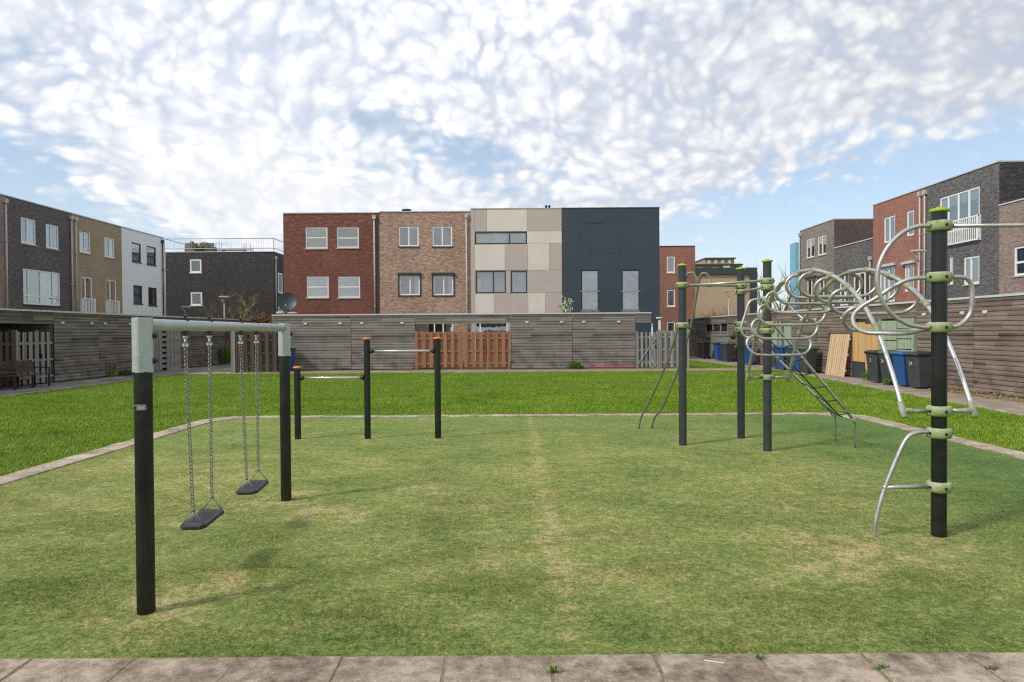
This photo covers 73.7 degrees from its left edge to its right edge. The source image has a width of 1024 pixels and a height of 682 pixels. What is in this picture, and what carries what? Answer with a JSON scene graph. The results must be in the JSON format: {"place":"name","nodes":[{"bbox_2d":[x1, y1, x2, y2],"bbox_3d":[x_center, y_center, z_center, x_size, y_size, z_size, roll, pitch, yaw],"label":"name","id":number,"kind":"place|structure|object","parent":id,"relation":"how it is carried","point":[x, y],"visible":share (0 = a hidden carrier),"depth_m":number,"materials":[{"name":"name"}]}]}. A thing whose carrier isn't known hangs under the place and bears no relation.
{"place":"outdoors","nodes":[
{"label":"outdoors","id":0,"kind":"place"},
{"bbox_2d":[0,193,8,307],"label":"house","id":1,"kind":"structure","parent":0,"point":[4,201],"depth_m":36.57,"materials":[{"name":"pink brick"}]},
{"bbox_2d":[5,195,73,310],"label":"house","id":2,"kind":"structure","parent":0,"point":[40,254],"depth_m":39.70,"materials":[{"name":"grey brick"}]},
{"bbox_2d":[21,217,37,246],"bbox_3d":[-27.315,-6.148,38.469,0.249,1.515,1.275,0,1,0],"label":"window","id":3,"kind":"structure","parent":2,"relation":"in","point":[29,224],"depth_m":38.72,"materials":[{"name":"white glass"}]},
{"bbox_2d":[23,268,61,306],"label":"window","id":4,"kind":"structure","parent":2,"relation":"in","point":[48,282],"depth_m":40.05,"materials":[{"name":"white glass"}]},
{"bbox_2d":[46,224,59,250],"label":"window","id":5,"kind":"structure","parent":2,"relation":"in","point":[48,227],"depth_m":40.35,"materials":[{"name":"white glass"}]},
{"bbox_2d":[72,213,122,313],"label":"house","id":6,"kind":"structure","parent":0,"point":[97,266],"depth_m":44.94,"materials":[{"name":"beige brick"}]},
{"bbox_2d":[79,231,91,254],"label":"window","id":7,"kind":"structure","parent":6,"relation":"in","point":[82,234],"depth_m":43.53,"materials":[{"name":"white glass"}]},
{"bbox_2d":[81,276,91,311],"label":"window","id":8,"kind":"structure","parent":6,"relation":"in","point":[83,291],"depth_m":43.61,"materials":[{"name":"white glass"}]},
{"bbox_2d":[0,360,254,395],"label":"path","id":9,"kind":"structure","parent":0,"point":[74,383],"depth_m":26.35,"materials":[{"name":"grey tile"}]},
{"bbox_2d":[0,330,14,386],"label":"garden fence","id":10,"kind":"object","parent":9,"relation":"on","point":[10,356],"visible":0.66,"depth_m":22.98,"materials":[{"name":"wood"}]},
{"bbox_2d":[0,360,50,389],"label":"park bench","id":11,"kind":"object","parent":9,"relation":"on","point":[24,368],"visible":1,"depth_m":22.92,"materials":[{"name":"brown wood"}]},
{"bbox_2d":[14,330,53,386],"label":"garden gate","id":12,"kind":"structure","parent":9,"relation":"on","point":[24,343],"depth_m":24.29,"materials":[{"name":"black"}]},
{"bbox_2d":[153,331,161,371],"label":"garden gate","id":13,"kind":"structure","parent":9,"relation":"on","point":[157,350],"depth_m":32.73,"materials":[{"name":"wood"}]},
{"bbox_2d":[169,331,181,368],"bbox_3d":[-16.992,0.402,34.464,0.079,1.966,1.205,0,1,0],"label":"garden fence","id":14,"kind":"object","parent":9,"relation":"on","point":[173,342],"visible":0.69,"depth_m":34.39,"materials":[{"name":"wood"}]},
{"bbox_2d":[217,345,230,363],"bbox_3d":[-16.615,0.756,39.589,1.701,1.195,0.658,0,1,0],"label":"weed","id":15,"kind":"object","parent":9,"relation":"on","point":[225,352],"visible":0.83,"depth_m":39.50,"materials":[{"name":"green plant"}]},
{"bbox_2d":[121,226,165,315],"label":"house","id":16,"kind":"structure","parent":0,"point":[143,276],"depth_m":50.42,"materials":[{"name":"white brick"}]},
{"bbox_2d":[132,242,141,263],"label":"window","id":17,"kind":"structure","parent":16,"relation":"in","point":[136,248],"depth_m":49.72,"materials":[{"name":"grey glass"}]},
{"bbox_2d":[133,285,142,304],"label":"window","id":18,"kind":"structure","parent":16,"relation":"in","point":[137,290],"depth_m":49.87,"materials":[{"name":"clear glass"}]},
{"bbox_2d":[147,246,156,266],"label":"window","id":19,"kind":"structure","parent":16,"relation":"in","point":[151,251],"depth_m":51.81,"materials":[{"name":"clear glass"}]},
{"bbox_2d":[164,238,283,351],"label":"brick building","id":20,"kind":"structure","parent":0,"point":[194,278],"depth_m":59.94,"materials":[{"name":"grey brick"}]},
{"bbox_2d":[379,211,470,361],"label":"house","id":21,"kind":"structure","parent":0,"point":[425,262],"depth_m":41.54,"materials":[{"name":"brown brick"}]},
{"bbox_2d":[398,226,418,247],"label":"window","id":22,"kind":"structure","parent":21,"relation":"in","point":[413,231],"depth_m":41.57,"materials":[{"name":"white glass"}]},
{"bbox_2d":[397,272,420,296],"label":"window","id":23,"kind":"structure","parent":21,"relation":"in","point":[417,279],"depth_m":41.59,"materials":[{"name":"clear glass"}]},
{"bbox_2d":[432,226,452,247],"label":"window","id":24,"kind":"structure","parent":21,"relation":"in","point":[441,235],"depth_m":41.65,"materials":[{"name":"clear glass"}]},
{"bbox_2d":[431,272,454,296],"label":"window","id":25,"kind":"structure","parent":21,"relation":"in","point":[451,279],"depth_m":41.59,"materials":[{"name":"clear glass"}]},
{"bbox_2d":[183,368,761,373],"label":"path","id":26,"kind":"structure","parent":0,"point":[495,370],"depth_m":31.21,"materials":[{"name":"tile"}]},
{"bbox_2d":[230,331,235,372],"bbox_3d":[-12.646,0.454,31.008,0.200,2.020,0.160,0,1,0],"label":"fence post","id":27,"kind":"object","parent":26,"relation":"on","point":[233,369],"visible":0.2,"depth_m":30.93,"materials":[{"name":"wood"}]},
{"bbox_2d":[235,331,278,372],"bbox_3d":[-11.412,0.486,31.008,2.278,1.940,0.110,0,1,0],"label":"garden fence","id":28,"kind":"object","parent":26,"relation":"on","point":[267,351],"visible":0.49,"depth_m":30.97,"materials":[{"name":"brown wood"}]},
{"bbox_2d":[0,415,1023,658],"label":"play surface","id":29,"kind":"object","parent":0,"point":[531,634],"visible":0.84,"depth_m":5.85,"materials":[{"name":"green plant"}]},
{"bbox_2d":[131,315,292,614],"bbox_3d":[-2.374,0.768,5.841,0.217,1.938,3.051,0,1,-1],"label":"swing","id":30,"kind":"object","parent":29,"relation":"on","point":[144,360],"visible":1,"depth_m":4.41,"materials":[{"name":"metal"}]},
{"bbox_2d":[293,337,440,438],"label":"turning bars","id":31,"kind":"object","parent":29,"relation":"on","point":[368,351],"visible":0.97,"depth_m":11.49,"materials":[{"name":"metal"}]},
{"bbox_2d":[0,412,1023,485],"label":"kerb","id":32,"kind":"structure","parent":29,"relation":"on","point":[35,470],"depth_m":12.44,"materials":[{"name":"grey concrete"}]},
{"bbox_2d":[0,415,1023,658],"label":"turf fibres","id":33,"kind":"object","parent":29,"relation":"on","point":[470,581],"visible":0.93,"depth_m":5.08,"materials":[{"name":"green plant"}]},
{"bbox_2d":[39,413,1023,658],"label":"edge grass","id":34,"kind":"structure","parent":29,"relation":"on","point":[511,650],"depth_m":3.79,"materials":[{"name":"plant"}]},
{"bbox_2d":[638,206,1023,537],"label":"climbing frame","id":35,"kind":"object","parent":29,"relation":"on","point":[939,327],"visible":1,"depth_m":6.84,"materials":[{"name":"silver metal"}]},
{"bbox_2d":[0,652,1023,681],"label":"pavement","id":36,"kind":"structure","parent":0,"point":[924,667],"depth_m":3.60,"materials":[{"name":"concrete"}]},
{"bbox_2d":[0,354,1023,475],"bbox_3d":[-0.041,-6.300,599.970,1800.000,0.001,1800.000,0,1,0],"label":"ground","id":37,"kind":"structure","parent":0,"point":[759,388],"depth_m":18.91,"materials":[{"name":"green plant"}]},
{"bbox_2d":[0,311,98,383],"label":"garage","id":38,"kind":"structure","parent":37,"relation":"on","point":[74,337],"depth_m":26.18,"materials":[{"name":"grey wood"}]},
{"bbox_2d":[98,313,152,377],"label":"garage","id":39,"kind":"structure","parent":37,"relation":"on","point":[115,338],"depth_m":29.25,"materials":[{"name":"grey wood"}]},
{"bbox_2d":[159,331,169,370],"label":"slatted gate","id":40,"kind":"structure","parent":37,"relation":"on","point":[165,349],"depth_m":33.59,"materials":[{"name":"black"}]},
{"bbox_2d":[169,317,204,368],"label":"garage","id":41,"kind":"structure","parent":37,"relation":"on","point":[196,348],"depth_m":36.49,"materials":[{"name":"grey wood"}]},
{"bbox_2d":[205,318,225,365],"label":"garage","id":42,"kind":"structure","parent":37,"relation":"on","point":[218,338],"depth_m":39.11,"materials":[{"name":"grey wood"}]},
{"bbox_2d":[194,290,267,347],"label":"willow tree","id":43,"kind":"object","parent":37,"relation":"on","point":[240,308],"visible":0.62,"depth_m":53.97,"materials":[{"name":"brown plant"}]},
{"bbox_2d":[272,314,351,369],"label":"garage","id":44,"kind":"structure","parent":37,"relation":"on","point":[320,341],"depth_m":32.58,"materials":[{"name":"grey wood"}]},
{"bbox_2d":[278,292,296,311],"bbox_3d":[-10.955,-1.826,33.307,0.687,1.117,0.673,0,1,39],"label":"satellite dish","id":45,"kind":"object","parent":44,"relation":"on","point":[287,301],"visible":0.98,"depth_m":33.37,"materials":[{"name":"grey metal"}]},
{"bbox_2d":[283,212,379,315],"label":"house","id":46,"kind":"structure","parent":37,"relation":"on","point":[331,262],"depth_m":41.54,"materials":[{"name":"red brick"}]},
{"bbox_2d":[305,227,327,249],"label":"window","id":47,"kind":"structure","parent":46,"relation":"in","point":[316,237],"depth_m":41.65,"materials":[{"name":"clear glass"}]},
{"bbox_2d":[306,276,328,298],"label":"window","id":48,"kind":"structure","parent":46,"relation":"in","point":[317,286],"depth_m":41.66,"materials":[{"name":"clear glass"}]},
{"bbox_2d":[336,227,359,248],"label":"window","id":49,"kind":"structure","parent":46,"relation":"in","point":[347,237],"depth_m":41.62,"materials":[{"name":"clear glass"}]},
{"bbox_2d":[337,276,360,298],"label":"window","id":50,"kind":"structure","parent":46,"relation":"in","point":[348,286],"depth_m":41.66,"materials":[{"name":"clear glass"}]},
{"bbox_2d":[351,314,428,369],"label":"garage","id":51,"kind":"structure","parent":37,"relation":"on","point":[389,331],"depth_m":32.58,"materials":[{"name":"grey wood"}]},
{"bbox_2d":[276,367,693,371],"bbox_3d":[-1.491,1.384,32.371,20.000,0.078,1.500,0,1,0],"label":"soil strip","id":52,"kind":"object","parent":37,"relation":"on","point":[497,369],"visible":0.33,"depth_m":32.22,"materials":[{"name":"soil"}]},
{"bbox_2d":[415,330,462,369],"bbox_3d":[-3.479,0.443,32.589,2.286,1.880,0.110,0,1,0],"label":"garden fence","id":53,"kind":"object","parent":52,"relation":"on","point":[449,341],"visible":0.84,"depth_m":32.55,"materials":[{"name":"wood"}]},
{"bbox_2d":[487,330,509,368],"bbox_3d":[-0.645,0.429,32.589,1.127,1.870,0.110,0,1,0],"label":"garden fence","id":54,"kind":"object","parent":52,"relation":"on","point":[496,341],"visible":0.81,"depth_m":32.55,"materials":[{"name":"wood"}]},
{"bbox_2d":[464,332,485,366],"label":"garden gate","id":55,"kind":"structure","parent":54,"relation":"attached to","point":[471,356],"depth_m":32.55,"materials":[{"name":"brown"}]},
{"bbox_2d":[635,331,658,367],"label":"garden gate","id":56,"kind":"structure","parent":52,"relation":"on","point":[654,342],"depth_m":32.56,"materials":[{"name":"grey"}]},
{"bbox_2d":[658,329,688,367],"bbox_3d":[7.711,0.380,32.609,1.476,1.860,0.110,0,1,0],"label":"garden fence","id":57,"kind":"object","parent":52,"relation":"on","point":[665,339],"visible":0.73,"depth_m":32.57,"materials":[{"name":"wood"}]},
{"bbox_2d":[0,369,1023,415],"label":"kerb","id":58,"kind":"structure","parent":37,"relation":"on","point":[1012,413],"depth_m":26.12,"materials":[{"name":"concrete"}]},
{"bbox_2d":[470,208,561,360],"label":"house","id":59,"kind":"structure","parent":37,"relation":"on","point":[516,260],"depth_m":41.51,"materials":[{"name":"beige concrete"}]},
{"bbox_2d":[476,271,505,292],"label":"window","id":60,"kind":"structure","parent":59,"relation":"in","point":[486,281],"depth_m":41.65,"materials":[{"name":"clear glass"}]},
{"bbox_2d":[475,323,507,360],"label":"window","id":61,"kind":"structure","parent":59,"relation":"in","point":[499,327],"depth_m":41.70,"materials":[{"name":"clear glass"}]},
{"bbox_2d":[475,232,526,243],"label":"window","id":62,"kind":"structure","parent":59,"relation":"in","point":[480,237],"depth_m":41.62,"materials":[{"name":"grey glass"}]},
{"bbox_2d":[511,271,526,292],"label":"window","id":63,"kind":"structure","parent":59,"relation":"in","point":[518,278],"depth_m":41.66,"materials":[{"name":"grey glass"}]},
{"bbox_2d":[510,313,571,368],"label":"garage","id":64,"kind":"structure","parent":37,"relation":"on","point":[541,340],"depth_m":32.59,"materials":[{"name":"grey wood"}]},
{"bbox_2d":[415,313,509,323],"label":"gateway beam","id":65,"kind":"structure","parent":64,"relation":"attached to","point":[465,318],"depth_m":32.57,"materials":[{"name":"wood"}]},
{"bbox_2d":[572,312,634,367],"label":"garage","id":66,"kind":"structure","parent":37,"relation":"on","point":[603,339],"depth_m":32.58,"materials":[{"name":"grey wood"}]},
{"bbox_2d":[635,312,650,322],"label":"gateway beam","id":67,"kind":"structure","parent":66,"relation":"attached to","point":[642,317],"depth_m":32.57,"materials":[{"name":"wood"}]},
{"bbox_2d":[688,317,711,355],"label":"garage","id":68,"kind":"structure","parent":37,"relation":"on","point":[698,325],"depth_m":47.29,"materials":[{"name":"black"}]},
{"bbox_2d":[705,324,727,358],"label":"shed gate","id":69,"kind":"structure","parent":37,"relation":"on","point":[720,330],"depth_m":43.14,"materials":[{"name":"grey"}]},
{"bbox_2d":[727,315,745,361],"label":"garage","id":70,"kind":"structure","parent":37,"relation":"on","point":[731,327],"depth_m":39.39,"materials":[{"name":"grey"}]},
{"bbox_2d":[704,315,727,323],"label":"gateway beam","id":71,"kind":"structure","parent":70,"relation":"attached to","point":[716,319],"depth_m":42.63,"materials":[{"name":"wood"}]},
{"bbox_2d":[745,313,791,364],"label":"garage","id":72,"kind":"structure","parent":37,"relation":"on","point":[750,317],"depth_m":35.69,"materials":[{"name":"black"}]},
{"bbox_2d":[746,264,798,310],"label":"bare tree","id":73,"kind":"object","parent":37,"relation":"on","point":[761,303],"visible":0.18,"depth_m":89.00,"materials":[{"name":"brown plant"}]},
{"bbox_2d":[791,308,817,368],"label":"garage","id":74,"kind":"structure","parent":37,"relation":"on","point":[807,330],"depth_m":29.62,"materials":[{"name":"grey"}]},
{"bbox_2d":[772,310,791,321],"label":"gateway beam","id":75,"kind":"structure","parent":74,"relation":"attached to","point":[781,317],"depth_m":32.24,"materials":[{"name":"wood"}]},
{"bbox_2d":[772,321,791,344],"bbox_3d":[12.941,0.176,32.606,0.360,2.200,2.600,0,1,0],"label":"painted door","id":76,"kind":"structure","parent":75,"relation":"attached to","point":[787,331],"depth_m":32.44,"materials":[{"name":"green paint"}]},
{"bbox_2d":[817,306,915,376],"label":"garage","id":77,"kind":"structure","parent":37,"relation":"on","point":[830,324],"depth_m":27.21,"materials":[{"name":"grey"}]},
{"bbox_2d":[878,318,916,351],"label":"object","id":78,"kind":"object","parent":37,"relation":"on","point":[902,343],"visible":0.32,"depth_m":22.64,"materials":[{"name":"green paint"}]},
{"bbox_2d":[865,324,877,373],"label":"garden gate","id":79,"kind":"structure","parent":78,"relation":"attached to","point":[871,342],"depth_m":24.34,"materials":[{"name":"wood"}]},
{"bbox_2d":[917,297,974,389],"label":"garage","id":80,"kind":"structure","parent":37,"relation":"on","point":[961,338],"depth_m":19.58,"materials":[{"name":"grey"}]},
{"bbox_2d":[851,301,916,318],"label":"gateway beam","id":81,"kind":"structure","parent":80,"relation":"attached to","point":[897,306],"depth_m":22.86,"materials":[{"name":"wood"}]},
{"bbox_2d":[0,0,1023,312],"label":"sky","id":82,"kind":"structure","parent":0,"point":[750,125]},
{"bbox_2d":[562,207,659,359],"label":"house","id":83,"kind":"structure","parent":0,"point":[610,259],"depth_m":41.51,"materials":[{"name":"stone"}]},
{"bbox_2d":[581,270,598,311],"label":"window","id":84,"kind":"structure","parent":83,"relation":"in","point":[589,278],"depth_m":41.64,"materials":[{"name":"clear glass"}]},
{"bbox_2d":[622,270,639,311],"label":"window","id":85,"kind":"structure","parent":83,"relation":"in","point":[630,278],"depth_m":41.64,"materials":[{"name":"grey glass"}]},
{"bbox_2d":[660,246,694,330],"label":"brick building","id":86,"kind":"structure","parent":0,"point":[672,258],"depth_m":60.94,"materials":[{"name":"red brick"}]},
{"bbox_2d":[695,257,742,267],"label":"apartment building","id":87,"kind":"structure","parent":0,"point":[727,262],"depth_m":169.77,"materials":[{"name":"beige brick"}]},
{"bbox_2d":[695,267,756,317],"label":"gable building","id":88,"kind":"structure","parent":0,"point":[715,298],"depth_m":74.93,"materials":[{"name":"beige paint"}]},
{"bbox_2d":[790,242,798,309],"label":"blue building","id":89,"kind":"structure","parent":0,"point":[794,256],"depth_m":103.18,"materials":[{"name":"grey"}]},
{"bbox_2d":[798,218,872,309],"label":"house","id":90,"kind":"structure","parent":0,"point":[819,242],"depth_m":47.80,"materials":[{"name":"grey brick"}]},
{"bbox_2d":[833,238,872,306],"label":"house","id":91,"kind":"structure","parent":0,"point":[856,255],"depth_m":43.84,"materials":[{"name":"grey brick"}]},
{"bbox_2d":[689,355,1023,413],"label":"path","id":92,"kind":"structure","parent":0,"point":[1006,405],"depth_m":19.78,"materials":[{"name":"tile"}]},
{"bbox_2d":[697,342,710,358],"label":"wheelie bin","id":93,"kind":"object","parent":92,"relation":"on","point":[703,349],"visible":1,"depth_m":42.58,"materials":[{"name":"black plastic"}]},
{"bbox_2d":[720,343,735,361],"bbox_3d":[12.257,0.635,38.714,0.746,1.085,0.630,-1,1,-10],"label":"wheelie bin","id":94,"kind":"object","parent":92,"relation":"on","point":[727,349],"visible":1,"depth_m":38.47,"materials":[{"name":"grey plastic"}]},
{"bbox_2d":[797,347,819,372],"bbox_3d":[12.228,0.778,28.165,0.746,1.085,0.630,-1,1,-10],"label":"wheelie bin","id":95,"kind":"object","parent":92,"relation":"on","point":[810,356],"visible":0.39,"depth_m":27.92,"materials":[{"name":"grey plastic"}]},
{"bbox_2d":[825,334,850,376],"bbox_3d":[12.584,0.538,26.386,0.260,1.608,1.550,0,1,0],"label":"leaning screen","id":96,"kind":"object","parent":92,"relation":"on","point":[838,354],"visible":0.99,"depth_m":26.32,"materials":[{"name":"brown wood"}]},
{"bbox_2d":[852,322,865,377],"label":"garden gate","id":97,"kind":"structure","parent":92,"relation":"on","point":[858,365],"depth_m":25.15,"materials":[{"name":"wood"}]},
{"bbox_2d":[864,350,889,381],"bbox_3d":[12.329,0.848,22.915,0.746,1.085,0.630,0,1,-6],"label":"wheelie bin","id":98,"kind":"object","parent":92,"relation":"on","point":[873,365],"visible":0.67,"depth_m":22.75,"materials":[{"name":"grey plastic"}]},
{"bbox_2d":[877,351,894,382],"bbox_3d":[12.329,0.859,22.115,0.746,1.085,0.630,0,1,2],"label":"wheelie bin","id":99,"kind":"object","parent":92,"relation":"on","point":[885,374],"visible":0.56,"depth_m":22.05,"materials":[{"name":"grey plastic"}]},
{"bbox_2d":[890,351,912,385],"bbox_3d":[12.329,0.870,21.315,0.746,1.085,0.630,0,1,-2],"label":"wheelie bin","id":100,"kind":"object","parent":92,"relation":"on","point":[900,365],"visible":0.41,"depth_m":21.17,"materials":[{"name":"blue plastic"}]},
{"bbox_2d":[903,352,930,387],"bbox_3d":[12.289,0.881,20.515,0.746,1.085,0.630,0,1,-4],"label":"wheelie bin","id":101,"kind":"object","parent":92,"relation":"on","point":[918,364],"visible":0.86,"depth_m":20.27,"materials":[{"name":"grey plastic"}]},
{"bbox_2d":[913,386,1023,403],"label":"leaf litter","id":102,"kind":"object","parent":92,"relation":"on","point":[1010,397],"visible":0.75,"depth_m":17.97,"materials":[{"name":"brown"}]},
{"bbox_2d":[872,187,926,303],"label":"house","id":103,"kind":"structure","parent":0,"point":[893,217],"depth_m":38.34,"materials":[{"name":"red brick"}]},
{"bbox_2d":[880,263,895,301],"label":"window","id":104,"kind":"structure","parent":103,"relation":"in","point":[883,280],"depth_m":40.04,"materials":[{"name":"white glass"}]},
{"bbox_2d":[884,215,894,242],"bbox_3d":[21.949,-6.479,39.538,0.134,1.485,1.157,0,1,0],"label":"window","id":105,"kind":"structure","parent":103,"relation":"in","point":[889,222],"depth_m":39.57,"materials":[{"name":"white glass"}]},
{"bbox_2d":[923,160,1023,299],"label":"house","id":106,"kind":"structure","parent":0,"point":[978,195],"depth_m":32.25,"materials":[{"name":"grey brick"}]},
{"bbox_2d":[940,186,979,232],"bbox_3d":[21.951,-6.345,33.410,0.136,1.876,2.982,0,1,0],"label":"window","id":107,"kind":"structure","parent":106,"relation":"in","point":[968,208],"depth_m":33.27,"materials":[{"name":"white glass"}]},
{"bbox_2d":[962,255,979,285],"bbox_3d":[21.933,-3.339,32.514,0.208,1.392,1.189,0,1,0],"label":"window","id":108,"kind":"structure","parent":106,"relation":"in","point":[971,264],"depth_m":32.54,"materials":[{"name":"white glass"}]},
{"bbox_2d":[974,293,1023,397],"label":"garage","id":109,"kind":"structure","parent":0,"point":[999,343],"depth_m":17.89,"materials":[{"name":"grey wood"}]},
{"bbox_2d":[998,198,1023,293],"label":"house","id":110,"kind":"structure","parent":0,"point":[1011,259],"depth_m":29.89,"materials":[{"name":"brown brick"}]},
{"bbox_2d":[1012,246,1023,277],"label":"window","id":111,"kind":"structure","parent":110,"relation":"in","point":[1019,251],"depth_m":29.54,"materials":[{"name":"white glass"}]},
{"bbox_3d":[-19.548,0.391,21.205,0.200,2.500,8.400,0,1,0],"label":"garden wall","id":112,"kind":"object","parent":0,"visible":0},
{"bbox_2d":[0,308,54,323],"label":"gateway beam","id":113,"kind":"structure","parent":112,"relation":"attached to","point":[18,316],"depth_m":23.93,"materials":[{"name":"grey wood"}]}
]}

